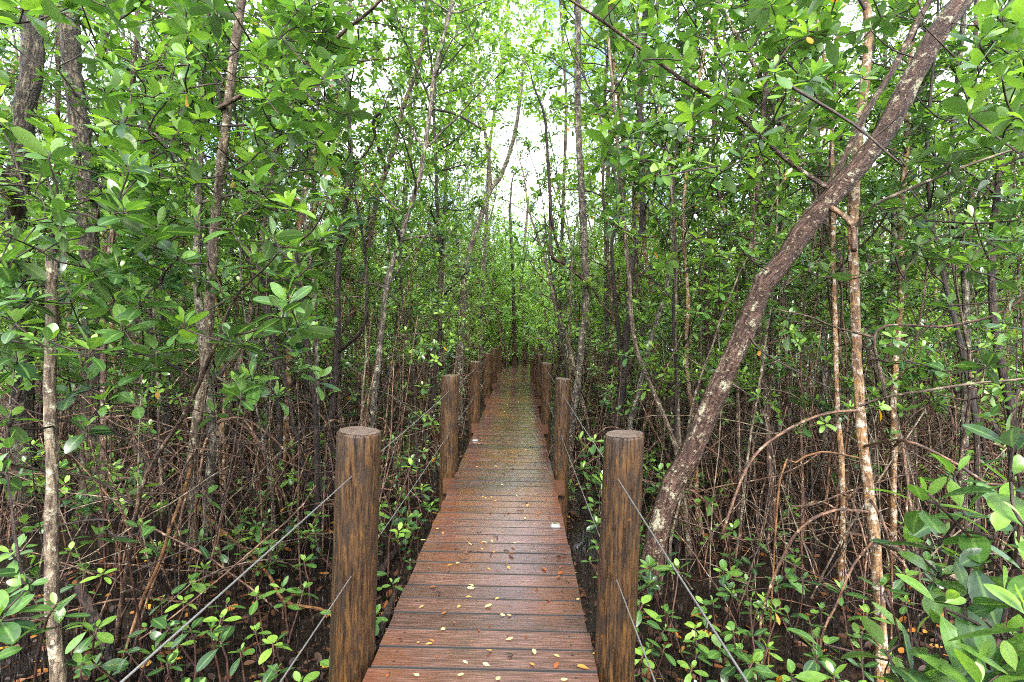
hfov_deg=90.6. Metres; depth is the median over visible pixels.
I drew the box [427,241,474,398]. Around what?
mangrove pole sapling
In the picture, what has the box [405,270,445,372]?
young mangrove
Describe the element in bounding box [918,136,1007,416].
mangrove tree
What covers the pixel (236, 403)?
mangrove tree
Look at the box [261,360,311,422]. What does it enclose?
mangrove sapling
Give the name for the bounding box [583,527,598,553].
mangrove seedling
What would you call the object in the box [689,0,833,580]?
mangrove tree
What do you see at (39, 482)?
mangrove sapling
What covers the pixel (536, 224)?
mangrove tree
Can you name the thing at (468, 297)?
young mangrove
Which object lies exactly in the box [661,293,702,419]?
young mangrove
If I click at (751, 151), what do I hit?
mangrove tree
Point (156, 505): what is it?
mangrove sapling
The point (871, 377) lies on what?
young mangrove
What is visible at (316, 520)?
mangrove seedling
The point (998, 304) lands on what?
young mangrove
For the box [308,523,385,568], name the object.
mangrove seedling
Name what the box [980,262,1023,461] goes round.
young mangrove
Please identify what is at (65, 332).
young mangrove
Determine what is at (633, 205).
mangrove tree
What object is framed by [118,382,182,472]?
mangrove sapling
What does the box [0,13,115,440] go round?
mangrove tree
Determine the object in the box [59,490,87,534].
mangrove seedling
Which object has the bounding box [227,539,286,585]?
mangrove seedling
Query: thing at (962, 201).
mangrove tree
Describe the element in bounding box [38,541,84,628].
mangrove seedling
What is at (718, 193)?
mangrove tree
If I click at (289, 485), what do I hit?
mangrove seedling
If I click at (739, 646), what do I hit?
mangrove seedling
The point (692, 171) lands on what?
mangrove tree
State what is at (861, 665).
mangrove seedling
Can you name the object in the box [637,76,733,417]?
mangrove tree
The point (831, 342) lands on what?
young mangrove
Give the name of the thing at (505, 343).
mangrove tree
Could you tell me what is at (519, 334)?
young mangrove
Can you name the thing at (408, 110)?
mangrove tree
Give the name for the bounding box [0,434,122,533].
mangrove sapling
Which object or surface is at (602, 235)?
mangrove tree
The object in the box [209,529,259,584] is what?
mangrove seedling
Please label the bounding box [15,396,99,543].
mangrove sapling
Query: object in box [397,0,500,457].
mangrove tree
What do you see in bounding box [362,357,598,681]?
boardwalk
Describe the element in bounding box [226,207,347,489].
young mangrove
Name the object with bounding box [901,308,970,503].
mangrove pole sapling
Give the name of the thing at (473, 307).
mangrove pole sapling
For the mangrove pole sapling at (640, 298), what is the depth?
7.99 m
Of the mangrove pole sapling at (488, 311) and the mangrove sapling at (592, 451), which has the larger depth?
the mangrove pole sapling at (488, 311)
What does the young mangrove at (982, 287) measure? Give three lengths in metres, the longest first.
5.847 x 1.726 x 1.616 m
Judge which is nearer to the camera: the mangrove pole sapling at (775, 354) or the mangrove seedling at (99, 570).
the mangrove seedling at (99, 570)
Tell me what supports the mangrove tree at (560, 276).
on the ground
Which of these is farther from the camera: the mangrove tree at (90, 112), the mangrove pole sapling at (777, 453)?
the mangrove tree at (90, 112)
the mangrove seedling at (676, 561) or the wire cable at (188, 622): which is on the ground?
the mangrove seedling at (676, 561)
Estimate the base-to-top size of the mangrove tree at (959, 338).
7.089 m
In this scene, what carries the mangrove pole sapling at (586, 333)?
on the ground
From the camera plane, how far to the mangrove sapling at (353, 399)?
7.66 m
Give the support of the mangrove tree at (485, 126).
on the ground
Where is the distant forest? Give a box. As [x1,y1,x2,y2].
[31,162,1020,384]
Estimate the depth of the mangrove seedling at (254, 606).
3.48 m
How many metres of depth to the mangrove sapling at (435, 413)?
10.35 m
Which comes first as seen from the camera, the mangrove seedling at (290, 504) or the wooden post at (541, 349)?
the mangrove seedling at (290, 504)
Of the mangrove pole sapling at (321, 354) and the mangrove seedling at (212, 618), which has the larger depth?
the mangrove pole sapling at (321, 354)
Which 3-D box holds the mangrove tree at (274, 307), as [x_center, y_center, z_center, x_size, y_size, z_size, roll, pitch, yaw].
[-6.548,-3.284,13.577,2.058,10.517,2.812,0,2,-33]
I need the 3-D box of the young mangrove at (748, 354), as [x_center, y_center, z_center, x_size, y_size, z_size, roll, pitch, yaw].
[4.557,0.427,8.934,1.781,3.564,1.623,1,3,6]
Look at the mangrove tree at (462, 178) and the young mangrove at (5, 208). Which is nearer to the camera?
the young mangrove at (5, 208)
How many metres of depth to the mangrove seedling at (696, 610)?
3.67 m
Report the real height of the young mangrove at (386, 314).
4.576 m
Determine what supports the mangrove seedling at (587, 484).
on the ground
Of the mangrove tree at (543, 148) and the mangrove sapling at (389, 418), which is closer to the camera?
the mangrove sapling at (389, 418)
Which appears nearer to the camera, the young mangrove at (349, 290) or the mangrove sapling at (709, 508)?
the mangrove sapling at (709, 508)
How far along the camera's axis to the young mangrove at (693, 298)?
11.06 m
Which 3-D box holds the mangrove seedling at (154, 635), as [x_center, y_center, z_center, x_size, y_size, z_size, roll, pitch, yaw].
[-2.310,1.962,3.383,0.295,0.418,0.427,1,1,-6]
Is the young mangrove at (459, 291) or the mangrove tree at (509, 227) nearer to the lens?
the young mangrove at (459, 291)
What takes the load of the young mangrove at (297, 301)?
on the ground
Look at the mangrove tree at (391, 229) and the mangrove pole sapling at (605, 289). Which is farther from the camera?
the mangrove tree at (391, 229)
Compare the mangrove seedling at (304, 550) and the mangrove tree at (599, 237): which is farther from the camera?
the mangrove tree at (599, 237)
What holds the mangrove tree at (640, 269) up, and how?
on the ground
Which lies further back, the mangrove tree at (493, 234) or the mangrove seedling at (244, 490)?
the mangrove tree at (493, 234)
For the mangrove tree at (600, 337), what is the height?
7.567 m
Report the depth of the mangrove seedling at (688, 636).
3.33 m
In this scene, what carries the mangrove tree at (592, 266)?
on the ground
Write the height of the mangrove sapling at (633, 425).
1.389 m
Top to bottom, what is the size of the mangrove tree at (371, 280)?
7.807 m
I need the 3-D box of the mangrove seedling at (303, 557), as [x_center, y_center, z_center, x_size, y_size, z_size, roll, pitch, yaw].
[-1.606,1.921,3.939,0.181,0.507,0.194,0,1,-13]
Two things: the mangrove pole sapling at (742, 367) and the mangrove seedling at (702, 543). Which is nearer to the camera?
the mangrove seedling at (702, 543)
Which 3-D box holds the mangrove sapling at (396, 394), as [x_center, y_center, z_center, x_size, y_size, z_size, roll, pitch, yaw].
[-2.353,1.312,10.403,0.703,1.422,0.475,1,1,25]
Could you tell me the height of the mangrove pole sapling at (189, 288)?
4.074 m
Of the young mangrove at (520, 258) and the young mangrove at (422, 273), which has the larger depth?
the young mangrove at (422, 273)
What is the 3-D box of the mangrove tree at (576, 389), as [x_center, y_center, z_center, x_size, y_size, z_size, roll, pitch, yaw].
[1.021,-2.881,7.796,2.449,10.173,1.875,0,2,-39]
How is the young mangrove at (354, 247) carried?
on the ground
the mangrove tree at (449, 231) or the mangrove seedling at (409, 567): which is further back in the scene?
the mangrove tree at (449, 231)
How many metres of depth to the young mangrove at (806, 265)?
7.33 m
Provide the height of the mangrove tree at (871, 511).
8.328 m
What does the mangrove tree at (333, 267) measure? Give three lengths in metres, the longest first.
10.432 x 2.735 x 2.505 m
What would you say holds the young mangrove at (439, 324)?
on the ground
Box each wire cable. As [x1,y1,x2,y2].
[120,345,509,681]
[280,356,508,681]
[535,352,747,681]
[539,379,655,681]
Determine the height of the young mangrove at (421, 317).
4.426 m
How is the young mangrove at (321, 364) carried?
on the ground
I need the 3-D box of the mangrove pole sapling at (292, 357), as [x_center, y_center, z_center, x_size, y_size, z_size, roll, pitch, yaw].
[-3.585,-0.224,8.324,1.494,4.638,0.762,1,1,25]
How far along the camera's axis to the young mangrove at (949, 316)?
7.73 m
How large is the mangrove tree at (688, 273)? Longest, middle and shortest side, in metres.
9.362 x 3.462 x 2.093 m
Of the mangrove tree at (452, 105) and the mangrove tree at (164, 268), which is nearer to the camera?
the mangrove tree at (164, 268)
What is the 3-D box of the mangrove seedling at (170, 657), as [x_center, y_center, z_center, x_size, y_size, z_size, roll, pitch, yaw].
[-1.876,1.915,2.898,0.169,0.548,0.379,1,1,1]
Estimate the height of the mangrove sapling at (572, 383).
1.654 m
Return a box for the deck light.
[550,522,560,527]
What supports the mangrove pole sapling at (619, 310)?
on the ground
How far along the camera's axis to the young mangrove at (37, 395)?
6.66 m
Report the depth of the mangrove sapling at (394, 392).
11.07 m
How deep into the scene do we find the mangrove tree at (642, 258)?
10.82 m
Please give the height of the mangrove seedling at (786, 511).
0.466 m
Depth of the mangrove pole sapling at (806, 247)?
5.54 m
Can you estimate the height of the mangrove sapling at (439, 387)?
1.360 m
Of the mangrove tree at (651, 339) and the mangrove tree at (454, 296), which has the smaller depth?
the mangrove tree at (651, 339)
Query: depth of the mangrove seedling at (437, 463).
7.26 m
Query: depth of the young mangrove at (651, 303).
6.67 m
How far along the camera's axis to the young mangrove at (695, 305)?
6.03 m
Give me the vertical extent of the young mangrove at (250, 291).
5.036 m
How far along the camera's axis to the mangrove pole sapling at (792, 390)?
9.73 m
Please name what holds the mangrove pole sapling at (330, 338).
on the ground
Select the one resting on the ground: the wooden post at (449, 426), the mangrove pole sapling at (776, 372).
the mangrove pole sapling at (776, 372)
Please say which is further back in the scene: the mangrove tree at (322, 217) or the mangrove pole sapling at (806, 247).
the mangrove tree at (322, 217)
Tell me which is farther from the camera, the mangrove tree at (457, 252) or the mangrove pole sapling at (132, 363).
the mangrove tree at (457, 252)
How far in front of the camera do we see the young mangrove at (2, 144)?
8.61 m
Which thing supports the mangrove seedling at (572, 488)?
on the ground
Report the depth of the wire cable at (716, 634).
1.30 m
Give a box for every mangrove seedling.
[4,574,45,631]
[8,536,36,569]
[35,567,116,633]
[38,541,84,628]
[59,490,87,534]
[65,616,116,681]
[66,652,96,681]
[68,563,93,617]
[73,618,186,681]
[112,488,130,522]
[117,625,200,681]
[127,594,196,666]
[136,525,188,565]
[138,541,172,605]
[147,617,203,681]
[155,597,244,681]
[166,533,177,575]
[171,561,219,615]
[187,505,254,558]
[193,626,234,681]
[197,621,224,681]
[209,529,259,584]
[226,527,277,595]
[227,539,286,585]
[228,635,291,681]
[229,479,259,521]
[237,507,249,531]
[244,622,270,672]
[248,586,265,651]
[249,475,295,511]
[250,511,329,570]
[254,491,296,535]
[258,576,318,642]
[261,631,288,681]
[266,663,319,681]
[268,433,309,470]
[273,524,302,565]
[292,554,316,617]
[301,535,315,572]
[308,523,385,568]
[309,537,319,581]
[320,610,330,614]
[320,659,328,666]
[375,604,387,635]
[376,571,386,611]
[382,577,402,609]
[389,506,427,573]
[390,438,413,478]
[401,444,439,486]
[402,523,425,555]
[404,558,415,576]
[411,484,434,525]
[412,501,438,544]
[427,454,439,478]
[567,479,575,512]
[568,475,596,516]
[579,461,589,499]
[581,478,596,501]
[581,483,593,513]
[581,556,641,590]
[582,497,600,518]
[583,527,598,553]
[588,539,599,587]
[591,463,602,491]
[594,620,677,677]
[634,631,675,681]
[636,595,661,647]
[637,577,659,617]
[638,530,678,610]
[640,525,644,544]
[641,488,654,532]
[642,643,711,681]
[643,436,652,469]
[646,454,664,480]
[646,467,706,494]
[656,603,720,671]
[657,604,681,659]
[659,562,676,617]
[668,558,690,637]
[678,521,684,557]
[683,630,708,681]
[686,467,729,498]
[692,596,711,630]
[698,634,740,681]
[700,536,713,552]
[701,595,720,664]
[713,533,766,619]
[714,488,727,521]
[716,587,744,635]
[720,551,742,579]
[720,593,786,681]
[723,639,796,681]
[733,651,773,681]
[734,574,755,653]
[734,591,826,681]
[740,602,774,668]
[745,603,781,641]
[755,610,772,647]
[756,592,772,624]
[765,572,820,640]
[766,525,789,546]
[769,557,814,607]
[780,495,799,536]
[786,548,807,591]
[796,534,810,572]
[798,613,828,671]
[803,627,839,678]
[810,602,834,643]
[822,660,846,681]
[825,576,909,672]
[844,625,878,681]
[847,604,890,651]
[878,648,902,681]
[883,563,919,617]
[898,595,914,646]
[919,539,943,560]
[921,551,971,617]
[986,519,1023,547]
[1004,627,1019,655]
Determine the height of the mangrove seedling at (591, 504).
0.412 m
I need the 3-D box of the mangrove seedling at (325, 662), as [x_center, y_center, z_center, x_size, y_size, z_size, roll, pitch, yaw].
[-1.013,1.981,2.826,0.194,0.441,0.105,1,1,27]
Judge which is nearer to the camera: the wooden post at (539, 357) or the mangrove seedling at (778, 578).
the mangrove seedling at (778, 578)
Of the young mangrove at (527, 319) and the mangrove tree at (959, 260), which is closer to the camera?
the mangrove tree at (959, 260)
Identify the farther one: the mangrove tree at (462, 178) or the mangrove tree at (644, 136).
the mangrove tree at (462, 178)
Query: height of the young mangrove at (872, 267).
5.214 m
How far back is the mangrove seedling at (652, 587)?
3.81 m
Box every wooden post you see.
[329,426,381,681]
[439,374,458,511]
[469,361,480,441]
[483,352,490,410]
[491,348,496,393]
[496,345,500,379]
[512,343,516,365]
[530,346,534,374]
[532,349,538,392]
[535,354,542,418]
[539,344,542,353]
[541,362,551,457]
[553,377,570,531]
[594,430,643,681]
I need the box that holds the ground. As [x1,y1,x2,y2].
[0,337,1023,681]
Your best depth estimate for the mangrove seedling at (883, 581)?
3.39 m
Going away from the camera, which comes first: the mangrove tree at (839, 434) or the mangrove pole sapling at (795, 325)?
the mangrove tree at (839, 434)
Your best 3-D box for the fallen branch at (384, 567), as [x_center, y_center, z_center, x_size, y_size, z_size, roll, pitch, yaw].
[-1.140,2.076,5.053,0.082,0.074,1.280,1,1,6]
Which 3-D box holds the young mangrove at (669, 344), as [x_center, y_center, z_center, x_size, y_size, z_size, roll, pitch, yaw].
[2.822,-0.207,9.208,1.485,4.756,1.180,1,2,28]
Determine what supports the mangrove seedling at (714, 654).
on the ground
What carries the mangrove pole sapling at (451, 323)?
on the ground
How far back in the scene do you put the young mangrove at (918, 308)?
13.02 m
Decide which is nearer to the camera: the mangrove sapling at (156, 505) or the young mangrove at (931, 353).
the mangrove sapling at (156, 505)
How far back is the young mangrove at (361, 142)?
9.11 m
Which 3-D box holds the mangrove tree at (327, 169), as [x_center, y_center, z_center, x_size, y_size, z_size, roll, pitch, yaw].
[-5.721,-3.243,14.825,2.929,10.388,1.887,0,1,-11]
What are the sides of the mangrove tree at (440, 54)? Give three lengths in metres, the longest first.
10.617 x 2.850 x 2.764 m
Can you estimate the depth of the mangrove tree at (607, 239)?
7.80 m
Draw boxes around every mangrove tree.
[0,0,134,542]
[0,3,177,476]
[0,5,107,389]
[0,6,75,442]
[0,11,100,459]
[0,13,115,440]
[0,24,64,238]
[0,30,62,436]
[0,53,72,425]
[0,54,78,497]
[2,31,77,301]
[6,0,381,535]
[16,0,232,546]
[35,107,139,396]
[38,2,232,463]
[47,28,127,430]
[58,132,96,401]
[61,0,316,572]
[61,4,223,516]
[62,11,171,428]
[68,212,150,417]
[73,7,224,507]
[78,4,251,476]
[90,24,204,419]
[114,78,220,399]
[116,0,305,477]
[122,0,373,669]
[122,2,319,574]
[122,6,322,446]
[138,0,272,446]
[146,39,226,381]
[149,0,418,510]
[160,0,335,517]
[177,0,401,539]
[179,79,319,440]
[186,98,327,434]
[212,24,341,489]
[214,63,341,418]
[215,99,280,412]
[228,66,302,413]
[240,10,362,547]
[262,0,430,468]
[262,0,449,554]
[282,68,369,390]
[282,136,359,420]
[295,78,366,396]
[296,95,357,408]
[301,119,346,377]
[312,0,519,522]
[317,176,360,384]
[318,118,377,400]
[320,0,484,458]
[324,156,387,391]
[326,138,383,389]
[329,152,368,385]
[333,114,435,428]
[334,0,445,404]
[341,66,439,429]
[343,115,408,416]
[343,190,367,379]
[353,203,393,375]
[364,0,475,417]
[364,179,393,375]
[374,70,466,384]
[385,159,439,381]
[395,155,434,373]
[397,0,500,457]
[398,111,437,401]
[407,123,450,382]
[407,189,446,374]
[410,133,484,378]
[416,153,496,381]
[418,0,515,405]
[423,158,496,385]
[424,0,540,426]
[426,153,494,391]
[427,163,474,379]
[432,138,483,397]
[440,167,471,369]
[449,167,499,383]
[452,104,522,366]
[457,136,516,374]
[459,192,494,377]
[460,0,537,391]
[460,175,518,351]
[464,198,518,374]
[469,163,516,370]
[486,129,606,453]
[494,195,560,364]
[500,160,526,367]
[514,46,596,397]
[522,0,630,478]
[524,105,603,385]
[524,236,556,361]
[528,0,605,395]
[530,155,603,415]
[534,0,702,487]
[546,146,630,389]
[548,0,748,468]
[552,0,721,495]
[552,173,605,383]
[553,83,646,399]
[554,70,680,442]
[559,41,677,410]
[568,0,663,431]
[568,145,614,392]
[569,0,764,556]
[569,0,1023,600]
[570,2,686,446]
[572,172,613,377]
[572,223,627,372]
[575,192,603,376]
[576,137,637,385]
[578,111,693,432]
[583,97,645,415]
[588,14,701,411]
[588,27,746,556]
[589,232,617,379]
[591,191,656,382]
[596,171,624,378]
[598,0,767,575]
[609,140,667,407]
[636,0,821,508]
[636,2,776,534]
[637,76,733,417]
[639,112,689,350]
[642,139,694,407]
[642,186,700,404]
[646,0,797,487]
[647,0,856,547]
[651,183,701,394]
[661,126,709,397]
[664,1,839,430]
[666,28,741,374]
[680,24,841,448]
[683,0,977,519]
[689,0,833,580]
[699,0,878,444]
[702,0,851,463]
[707,132,749,385]
[717,58,808,428]
[719,1,845,489]
[719,103,814,423]
[721,0,1023,681]
[725,0,836,528]
[740,0,952,626]
[740,113,828,410]
[749,0,911,498]
[756,59,857,423]
[774,40,888,462]
[780,142,845,408]
[787,3,888,413]
[793,215,827,404]
[794,29,940,421]
[798,75,943,489]
[816,0,1014,488]
[818,130,865,391]
[820,35,965,430]
[825,0,1022,569]
[827,0,981,595]
[827,147,903,407]
[837,0,978,426]
[842,0,979,396]
[844,122,953,408]
[859,5,1023,529]
[861,2,1023,448]
[869,95,987,431]
[870,26,1023,460]
[878,95,981,420]
[879,0,1023,485]
[879,9,1022,470]
[894,0,1023,565]
[896,40,993,383]
[903,89,1007,381]
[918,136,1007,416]
[921,95,978,377]
[925,130,985,389]
[931,0,1023,461]
[932,1,1023,488]
[937,155,1023,377]
[957,170,1021,411]
[970,259,1021,293]
[975,179,1020,429]
[978,73,1023,428]
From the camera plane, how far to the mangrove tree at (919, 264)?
11.33 m
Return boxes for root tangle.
[0,302,1023,640]
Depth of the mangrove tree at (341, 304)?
18.46 m
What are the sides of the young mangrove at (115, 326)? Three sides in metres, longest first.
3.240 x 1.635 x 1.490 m
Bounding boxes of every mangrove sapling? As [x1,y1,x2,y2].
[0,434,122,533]
[0,441,72,519]
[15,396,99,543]
[58,444,143,554]
[63,444,136,473]
[71,403,159,572]
[107,366,154,435]
[107,367,132,464]
[107,427,152,517]
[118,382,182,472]
[123,419,182,567]
[154,382,196,421]
[164,353,195,421]
[232,394,271,493]
[237,476,322,577]
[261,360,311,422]
[272,433,327,527]
[305,390,336,510]
[323,358,381,425]
[349,382,401,428]
[379,370,409,429]
[379,458,417,576]
[381,429,427,515]
[386,371,409,431]
[387,411,434,529]
[399,381,440,483]
[418,372,440,417]
[426,378,464,411]
[529,349,568,406]
[559,360,591,411]
[575,431,645,529]
[576,384,657,484]
[588,369,604,403]
[593,347,627,412]
[622,380,638,426]
[623,401,662,430]
[643,463,739,577]
[651,386,684,463]
[726,438,764,468]
[793,387,856,488]
[799,374,844,402]
[850,382,949,519]
[851,396,888,494]
[878,403,923,454]
[883,396,921,432]
[898,463,985,522]
[931,372,1020,526]
[943,369,1023,562]
[943,384,1004,449]
[983,462,1023,486]
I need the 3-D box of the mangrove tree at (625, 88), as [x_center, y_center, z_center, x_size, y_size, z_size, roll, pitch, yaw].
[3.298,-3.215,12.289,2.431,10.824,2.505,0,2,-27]
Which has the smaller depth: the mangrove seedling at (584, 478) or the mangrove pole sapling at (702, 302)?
the mangrove seedling at (584, 478)
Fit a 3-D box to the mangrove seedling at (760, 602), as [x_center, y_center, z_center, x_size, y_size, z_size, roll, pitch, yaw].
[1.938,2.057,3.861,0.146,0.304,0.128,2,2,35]
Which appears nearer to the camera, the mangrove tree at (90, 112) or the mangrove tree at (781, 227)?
the mangrove tree at (781, 227)
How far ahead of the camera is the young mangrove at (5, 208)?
5.08 m
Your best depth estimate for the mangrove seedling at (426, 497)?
5.69 m
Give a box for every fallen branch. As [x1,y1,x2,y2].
[73,581,124,680]
[375,588,398,643]
[377,523,419,580]
[382,496,437,498]
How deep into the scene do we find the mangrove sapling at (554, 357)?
11.78 m
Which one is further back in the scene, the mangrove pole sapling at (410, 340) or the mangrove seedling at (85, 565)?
the mangrove pole sapling at (410, 340)
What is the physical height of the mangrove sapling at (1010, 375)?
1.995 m
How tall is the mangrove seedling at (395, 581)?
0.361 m
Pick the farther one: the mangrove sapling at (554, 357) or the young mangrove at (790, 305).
the mangrove sapling at (554, 357)
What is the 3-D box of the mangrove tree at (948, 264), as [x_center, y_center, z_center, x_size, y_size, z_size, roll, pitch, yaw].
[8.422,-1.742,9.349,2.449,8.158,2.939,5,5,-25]
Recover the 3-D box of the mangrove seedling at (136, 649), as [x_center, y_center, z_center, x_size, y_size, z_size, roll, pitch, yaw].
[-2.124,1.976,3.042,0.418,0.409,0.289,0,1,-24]
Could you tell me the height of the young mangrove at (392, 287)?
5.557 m
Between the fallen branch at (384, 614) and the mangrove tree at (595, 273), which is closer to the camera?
the fallen branch at (384, 614)
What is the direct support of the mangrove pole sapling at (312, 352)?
on the ground
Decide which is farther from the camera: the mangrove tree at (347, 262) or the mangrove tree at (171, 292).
the mangrove tree at (347, 262)
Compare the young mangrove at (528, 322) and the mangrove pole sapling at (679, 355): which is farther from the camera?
the young mangrove at (528, 322)
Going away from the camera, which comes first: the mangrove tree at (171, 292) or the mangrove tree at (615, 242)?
the mangrove tree at (171, 292)
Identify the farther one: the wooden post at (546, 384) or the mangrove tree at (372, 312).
the mangrove tree at (372, 312)
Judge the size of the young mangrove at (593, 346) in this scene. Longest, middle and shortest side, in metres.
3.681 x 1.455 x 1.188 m
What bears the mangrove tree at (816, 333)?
on the ground
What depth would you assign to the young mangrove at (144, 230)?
2.67 m
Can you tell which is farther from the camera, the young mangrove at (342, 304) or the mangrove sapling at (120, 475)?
the young mangrove at (342, 304)
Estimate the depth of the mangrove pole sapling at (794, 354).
9.16 m
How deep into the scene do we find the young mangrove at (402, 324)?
16.24 m
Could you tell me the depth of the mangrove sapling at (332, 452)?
6.16 m
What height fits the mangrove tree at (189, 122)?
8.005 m
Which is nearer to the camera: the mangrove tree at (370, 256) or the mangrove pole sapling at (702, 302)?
the mangrove pole sapling at (702, 302)
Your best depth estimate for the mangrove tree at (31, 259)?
10.97 m
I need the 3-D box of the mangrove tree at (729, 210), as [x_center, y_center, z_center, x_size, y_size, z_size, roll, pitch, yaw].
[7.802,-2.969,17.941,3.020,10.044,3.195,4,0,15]
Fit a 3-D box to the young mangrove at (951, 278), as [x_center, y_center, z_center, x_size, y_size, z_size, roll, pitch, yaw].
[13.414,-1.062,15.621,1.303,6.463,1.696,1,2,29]
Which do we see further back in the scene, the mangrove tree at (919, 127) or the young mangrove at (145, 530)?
the mangrove tree at (919, 127)
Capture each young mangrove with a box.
[0,72,119,535]
[0,123,79,452]
[0,131,81,465]
[0,132,358,653]
[0,133,98,541]
[0,192,61,506]
[0,249,79,402]
[0,256,163,470]
[0,364,15,462]
[0,431,90,681]
[1,232,78,433]
[7,112,117,503]
[29,87,241,519]
[32,193,77,403]
[58,235,130,458]
[60,267,80,423]
[75,485,220,673]
[100,64,239,501]
[107,227,148,430]
[107,249,148,445]
[111,236,203,445]
[121,205,193,398]
[128,209,193,429]
[139,86,275,512]
[146,35,334,523]
[152,211,291,499]
[156,239,226,435]
[164,286,263,477]
[181,188,262,382]
[209,183,274,423]
[223,216,337,465]
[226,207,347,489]
[231,231,278,371]
[246,176,364,473]
[246,206,333,425]
[271,246,300,416]
[285,153,412,481]
[292,237,362,432]
[294,282,341,422]
[307,103,408,426]
[309,176,393,449]
[309,190,421,477]
[318,232,362,391]
[319,161,382,426]
[347,128,464,499]
[347,237,415,406]
[347,277,386,393]
[357,275,389,404]
[362,209,422,415]
[370,232,413,395]
[383,233,468,443]
[385,250,466,443]
[390,238,457,413]
[392,264,428,395]
[400,224,474,479]
[402,176,442,405]
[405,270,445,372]
[409,267,429,389]
[412,223,455,392]
[433,200,486,420]
[442,226,491,413]
[448,299,486,399]
[464,283,495,386]
[464,306,491,394]
[467,225,500,383]
[469,274,495,370]
[488,271,512,367]
[488,284,507,349]
[501,285,520,344]
[509,131,603,461]
[509,299,532,364]
[514,238,591,379]
[516,287,538,364]
[517,283,537,357]
[538,287,575,382]
[555,242,603,409]
[558,246,610,414]
[566,280,591,365]
[567,308,599,398]
[570,288,679,482]
[574,252,625,418]
[575,240,615,392]
[585,241,661,401]
[585,313,613,357]
[586,298,605,391]
[592,231,658,428]
[594,238,638,378]
[609,58,747,572]
[624,264,685,421]
[628,258,712,435]
[629,283,685,446]
[635,220,803,546]
[641,187,729,482]
[641,204,703,447]
[644,294,715,441]
[646,114,728,522]
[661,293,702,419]
[669,156,766,460]
[671,132,900,577]
[677,256,808,499]
[680,257,726,432]
[681,217,749,443]
[686,217,763,437]
[690,133,820,555]
[703,221,750,431]
[720,230,869,500]
[741,272,817,447]
[750,153,935,489]
[752,226,975,551]
[755,195,947,587]
[757,171,861,471]
[764,109,884,486]
[786,405,1023,681]
[798,227,880,427]
[816,204,889,440]
[819,182,926,447]
[841,246,900,402]
[848,277,923,427]
[860,265,955,497]
[861,101,1007,564]
[873,272,1020,524]
[888,93,1023,509]
[897,262,951,364]
[907,251,1021,476]
[926,207,960,385]
[927,274,960,420]
[930,283,987,436]
[936,88,1023,549]
[945,150,1023,476]
[971,258,1017,405]
[972,320,1021,451]
[974,258,1011,421]
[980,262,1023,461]
[981,229,1023,430]
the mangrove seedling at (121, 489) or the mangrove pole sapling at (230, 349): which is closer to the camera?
the mangrove seedling at (121, 489)
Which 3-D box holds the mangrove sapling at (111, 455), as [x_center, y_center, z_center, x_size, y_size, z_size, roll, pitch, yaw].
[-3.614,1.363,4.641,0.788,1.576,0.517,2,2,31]
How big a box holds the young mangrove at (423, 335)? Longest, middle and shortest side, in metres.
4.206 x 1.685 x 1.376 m
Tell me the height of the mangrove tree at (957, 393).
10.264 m
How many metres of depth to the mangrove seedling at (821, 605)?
3.57 m
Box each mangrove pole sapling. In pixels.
[35,168,126,523]
[59,336,185,508]
[61,148,121,481]
[65,369,162,492]
[81,209,175,474]
[100,245,189,449]
[146,33,278,541]
[165,203,275,458]
[184,188,270,496]
[201,135,309,587]
[218,260,283,458]
[223,171,256,470]
[225,275,248,453]
[245,241,281,427]
[249,307,284,418]
[251,185,337,464]
[267,225,370,425]
[288,211,433,465]
[296,255,343,420]
[299,244,359,427]
[306,203,344,444]
[321,136,374,422]
[343,160,402,447]
[349,196,434,497]
[357,243,382,421]
[364,227,412,413]
[368,222,447,456]
[372,255,465,448]
[374,204,412,425]
[376,259,419,416]
[389,254,429,423]
[399,277,436,421]
[400,214,434,377]
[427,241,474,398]
[435,275,469,408]
[445,201,506,431]
[456,253,484,420]
[464,291,494,376]
[478,263,496,373]
[481,309,501,393]
[536,296,574,386]
[547,189,632,439]
[548,288,598,443]
[550,268,594,415]
[551,176,590,495]
[559,270,592,409]
[576,242,609,349]
[582,243,649,468]
[584,214,672,442]
[584,254,637,486]
[598,182,635,428]
[616,262,682,436]
[620,265,684,460]
[626,298,694,469]
[631,280,681,453]
[635,318,668,425]
[640,261,701,454]
[644,185,801,576]
[646,233,702,413]
[651,250,761,552]
[653,129,786,486]
[679,218,721,462]
[690,267,738,443]
[693,297,751,429]
[698,86,761,478]
[702,282,778,446]
[715,309,740,446]
[724,49,829,529]
[742,274,796,430]
[743,230,839,421]
[743,298,785,418]
[744,225,822,459]
[746,222,813,416]
[747,283,806,522]
[755,65,853,557]
[757,207,806,490]
[762,328,818,445]
[763,21,915,539]
[772,151,907,552]
[826,211,941,479]
[852,231,908,470]
[878,283,931,504]
[892,203,1015,567]
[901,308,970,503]
[910,165,941,441]
[930,301,989,423]
[950,216,991,528]
[975,267,984,439]
[981,77,1023,317]
[981,310,1023,499]
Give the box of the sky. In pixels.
[0,0,1020,337]
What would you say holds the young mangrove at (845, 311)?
on the ground
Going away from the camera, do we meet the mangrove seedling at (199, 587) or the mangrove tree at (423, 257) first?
the mangrove seedling at (199, 587)
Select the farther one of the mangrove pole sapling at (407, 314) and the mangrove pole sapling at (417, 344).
the mangrove pole sapling at (407, 314)
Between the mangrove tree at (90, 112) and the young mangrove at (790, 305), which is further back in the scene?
the mangrove tree at (90, 112)

